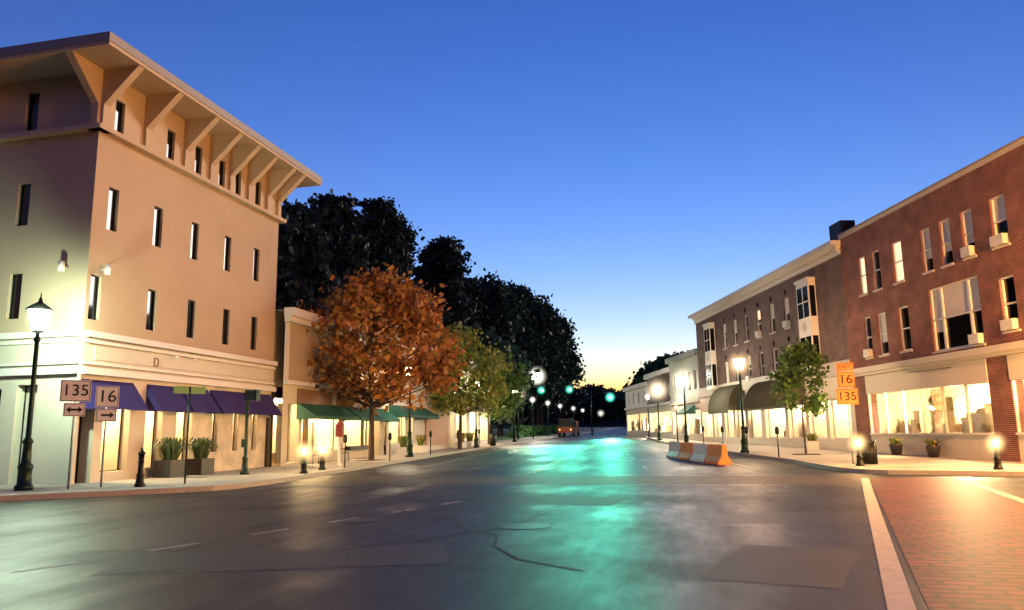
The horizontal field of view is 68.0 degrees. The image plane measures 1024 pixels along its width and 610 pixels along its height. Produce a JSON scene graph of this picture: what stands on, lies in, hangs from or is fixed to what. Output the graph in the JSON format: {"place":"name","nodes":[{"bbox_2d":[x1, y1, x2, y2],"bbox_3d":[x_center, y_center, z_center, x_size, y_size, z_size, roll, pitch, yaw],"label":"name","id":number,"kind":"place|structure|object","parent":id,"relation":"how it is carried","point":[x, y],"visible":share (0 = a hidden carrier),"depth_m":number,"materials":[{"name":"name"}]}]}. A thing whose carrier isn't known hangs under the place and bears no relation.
{"place":"outdoors","nodes":[
{"label":"outdoors","id":0,"kind":"place"},
{"bbox_2d":[0,427,1023,609],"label":"road asphalt","id":1,"kind":"structure","parent":0,"point":[654,546],"depth_m":10.88,"materials":[{"name":"grey asphalt"}]},
{"bbox_2d":[10,429,1023,609],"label":"road markings","id":2,"kind":"structure","parent":1,"relation":"on","point":[961,545],"depth_m":10.93,"materials":[{"name":"white paint"}]},
{"bbox_2d":[558,418,579,436],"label":"utility truck","id":3,"kind":"object","parent":1,"relation":"on","point":[568,425],"visible":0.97,"depth_m":108.83,"materials":[{"name":"orange metal"}]},
{"bbox_2d":[0,427,1023,501],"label":"sidewalks","id":4,"kind":"structure","parent":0,"point":[841,461],"depth_m":27.30,"materials":[{"name":"concrete"}]},
{"bbox_2d":[14,293,53,490],"bbox_3d":[-13.680,2.410,21.675,0.720,5.600,0.624,-3,-10,13],"label":"lamp post","id":5,"kind":"object","parent":4,"relation":"on","point":[39,312],"visible":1,"depth_m":21.61,"materials":[{"name":"black metal"}]},
{"bbox_2d":[59,380,91,488],"bbox_3d":[-12.578,3.686,21.729,0.780,3.070,0.076,5,-11,-29],"label":"sign","id":6,"kind":"object","parent":4,"relation":"on","point":[74,409],"visible":1,"depth_m":21.83,"materials":[{"name":"metal"}]},
{"bbox_2d":[65,384,87,395],"bbox_3d":[-12.548,2.456,21.919,0.568,0.322,0.009,5,-11,-29],"label":"sign","id":7,"kind":"object","parent":6,"relation":"attached to","point":[86,390],"visible":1,"depth_m":21.92,"materials":[{"name":"black paint"}]},
{"bbox_2d":[95,386,119,486],"bbox_3d":[-11.975,3.854,22.320,0.620,2.920,0.076,4,-11,-28],"label":"sign","id":8,"kind":"object","parent":4,"relation":"on","point":[105,415],"visible":0.99,"depth_m":22.41,"materials":[{"name":"metal"}]},
{"bbox_2d":[101,390,115,401],"bbox_3d":[-11.937,2.696,22.500,0.382,0.350,0.008,4,-11,-28],"label":"sign","id":9,"kind":"object","parent":8,"relation":"attached to","point":[110,395],"visible":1,"depth_m":22.50,"materials":[{"name":"black paint"}]},
{"bbox_2d":[134,447,145,486],"bbox_3d":[-10.776,4.699,22.053,0.300,1.130,0.285,-3,-10,13],"label":"bollard","id":10,"kind":"object","parent":4,"relation":"on","point":[140,475],"visible":1,"depth_m":21.98,"materials":[{"name":"black metal"}]},
{"bbox_2d":[174,386,205,483],"bbox_3d":[-9.972,3.981,23.337,0.057,2.950,1.000,-9,-12,39],"label":"street name sign","id":11,"kind":"object","parent":4,"relation":"on","point":[189,390],"visible":1,"depth_m":23.41,"materials":[{"name":"green metal"}]},
{"bbox_2d":[240,389,260,474],"bbox_3d":[-9.914,4.785,28.673,0.620,3.150,0.362,-3,-10,13],"label":"pedestrian signal post","id":12,"kind":"object","parent":4,"relation":"on","point":[253,395],"visible":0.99,"depth_m":28.68,"materials":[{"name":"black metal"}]},
{"bbox_2d":[300,443,307,473],"bbox_3d":[-7.809,5.754,28.541,0.300,1.130,0.285,-3,-10,13],"label":"bollard","id":13,"kind":"object","parent":4,"relation":"on","point":[304,463],"visible":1,"depth_m":28.46,"materials":[{"name":"black metal"}]},
{"bbox_2d":[318,442,325,469],"bbox_3d":[-7.801,6.206,31.262,0.300,1.130,0.285,-3,-10,13],"label":"bollard","id":14,"kind":"object","parent":4,"relation":"on","point":[322,461],"visible":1,"depth_m":31.18,"materials":[{"name":"black metal"}]},
{"bbox_2d":[273,307,399,465],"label":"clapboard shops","id":15,"kind":"structure","parent":4,"relation":"on","point":[299,388],"depth_m":37.28,"materials":[{"name":"beige wood"}]},
{"bbox_2d":[298,262,472,460],"bbox_3d":[-7.418,3.043,40.627,10.490,10.920,10.334,-3,-10,13],"label":"tree","id":16,"kind":"object","parent":4,"relation":"on","point":[418,314],"visible":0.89,"depth_m":39.23,"materials":[{"name":"orange plant"}]},
{"bbox_2d":[405,373,413,456],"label":"lamp post","id":17,"kind":"object","parent":4,"relation":"on","point":[409,449],"visible":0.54,"depth_m":43.39,"materials":[{"name":"black metal"}]},
{"bbox_2d":[384,336,489,454],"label":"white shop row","id":18,"kind":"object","parent":4,"relation":"on","point":[425,420],"visible":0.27,"depth_m":54.00,"materials":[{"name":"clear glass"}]},
{"bbox_2d":[473,382,478,447],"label":"lamp post","id":19,"kind":"object","parent":4,"relation":"on","point":[476,444],"visible":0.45,"depth_m":59.20,"materials":[{"name":"black metal"}]},
{"bbox_2d":[424,319,533,448],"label":"yellow green tree","id":20,"kind":"object","parent":4,"relation":"on","point":[496,377],"visible":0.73,"depth_m":56.53,"materials":[{"name":"green plant"}]},
{"bbox_2d":[512,390,516,441],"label":"lamp post","id":21,"kind":"object","parent":4,"relation":"on","point":[514,434],"visible":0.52,"depth_m":76.77,"materials":[{"name":"black metal"}]},
{"bbox_2d":[147,418,941,477],"bbox_3d":[5.573,7.408,42.334,30.037,2.281,39.276,-3,-10,13],"label":"sidewalk furniture","id":22,"kind":"object","parent":4,"relation":"on","point":[169,465],"visible":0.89,"depth_m":32.94,"materials":[{"name":"black metal"}]},
{"bbox_2d":[99,380,1023,470],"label":"shop windows","id":23,"kind":"structure","parent":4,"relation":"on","point":[317,432],"depth_m":39.48,"materials":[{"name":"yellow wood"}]},
{"bbox_2d":[654,384,661,439],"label":"lamp post","id":24,"kind":"object","parent":4,"relation":"on","point":[657,387],"visible":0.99,"depth_m":74.03,"materials":[{"name":"black metal"}]},
{"bbox_2d":[679,372,688,441],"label":"lamp post","id":25,"kind":"object","parent":4,"relation":"on","point":[683,377],"visible":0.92,"depth_m":57.56,"materials":[{"name":"black metal"}]},
{"bbox_2d":[732,350,749,452],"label":"lamp post","id":26,"kind":"object","parent":4,"relation":"on","point":[738,360],"visible":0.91,"depth_m":41.64,"materials":[{"name":"black metal"}]},
{"bbox_2d":[765,337,832,454],"bbox_3d":[14.397,4.699,38.077,3.145,6.100,3.606,-3,-10,13],"label":"young street tree","id":27,"kind":"object","parent":4,"relation":"on","point":[793,359],"visible":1,"depth_m":37.83,"materials":[{"name":"green plant"}]},
{"bbox_2d":[836,362,858,463],"bbox_3d":[13.039,4.175,29.408,0.780,3.870,0.076,-5,-10,23],"label":"sign","id":28,"kind":"object","parent":4,"relation":"on","point":[844,384],"visible":1,"depth_m":29.54,"materials":[{"name":"metal"}]},
{"bbox_2d":[841,375,851,382],"bbox_3d":[13.042,2.878,29.574,0.382,0.350,0.008,-5,-10,23],"label":"sign","id":29,"kind":"object","parent":28,"relation":"attached to","point":[847,379],"visible":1,"depth_m":29.56,"materials":[{"name":"black paint"}]},
{"bbox_2d":[840,392,855,399],"bbox_3d":[13.043,3.531,29.467,0.568,0.322,0.008,-5,-10,23],"label":"sign","id":30,"kind":"object","parent":28,"relation":"attached to","point":[848,396],"visible":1,"depth_m":29.46,"materials":[{"name":"black paint"}]},
{"bbox_2d":[855,434,864,465],"bbox_3d":[12.686,5.305,27.784,0.300,1.130,0.285,-3,-10,13],"label":"bollard","id":31,"kind":"object","parent":4,"relation":"on","point":[859,459],"visible":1,"depth_m":27.71,"materials":[{"name":"black metal"}]},
{"bbox_2d":[991,434,1003,469],"bbox_3d":[15.508,4.688,24.316,0.300,1.130,0.285,-3,-10,13],"label":"bollard","id":32,"kind":"object","parent":4,"relation":"on","point":[997,458],"visible":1,"depth_m":24.25,"materials":[{"name":"black metal"}]},
{"bbox_2d":[0,0,1023,390],"label":"sky","id":33,"kind":"structure","parent":0,"point":[638,165],"materials":[{"name":"blue"}]},
{"bbox_2d":[490,417,626,440],"bbox_3d":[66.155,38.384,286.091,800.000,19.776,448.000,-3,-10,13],"label":"park lawn","id":34,"kind":"structure","parent":0,"point":[539,430],"depth_m":133.49,"materials":[{"name":"green plant"}]},
{"bbox_2d":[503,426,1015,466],"bbox_3d":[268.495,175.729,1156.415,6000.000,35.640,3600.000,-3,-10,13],"label":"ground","id":35,"kind":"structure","parent":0,"point":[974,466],"depth_m":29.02,"materials":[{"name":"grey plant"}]},
{"bbox_2d":[0,31,321,483],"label":"tan corner building","id":36,"kind":"structure","parent":35,"relation":"on","point":[143,197],"depth_m":26.68,"materials":[{"name":"beige paint"}]},
{"bbox_2d":[275,189,527,436],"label":"trees","id":37,"kind":"object","parent":35,"relation":"on","point":[326,239],"visible":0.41,"depth_m":84.50,"materials":[{"name":"green plant"}]},
{"bbox_2d":[462,268,585,432],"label":"oak trees","id":38,"kind":"object","parent":35,"relation":"on","point":[544,347],"visible":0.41,"depth_m":147.66,"materials":[{"name":"green plant"}]},
{"bbox_2d":[517,373,678,440],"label":"street lamps","id":39,"kind":"object","parent":35,"relation":"on","point":[570,389],"visible":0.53,"depth_m":91.20,"materials":[{"name":"black metal"}]},
{"bbox_2d":[510,350,688,426],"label":"trees","id":40,"kind":"object","parent":35,"relation":"on","point":[603,404],"visible":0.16,"depth_m":331.38,"materials":[{"name":"green plant"}]},
{"bbox_2d":[622,348,701,440],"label":"building row","id":41,"kind":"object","parent":35,"relation":"on","point":[670,394],"visible":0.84,"depth_m":78.75,"materials":[{"name":"grey paint"}]},
{"bbox_2d":[837,135,1023,466],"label":"brick building","id":42,"kind":"structure","parent":35,"relation":"on","point":[933,279],"depth_m":32.87,"materials":[{"name":"red brick"}]},
{"bbox_2d":[688,220,856,450],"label":"building","id":43,"kind":"structure","parent":0,"point":[759,323],"depth_m":50.93,"materials":[{"name":"brick"}]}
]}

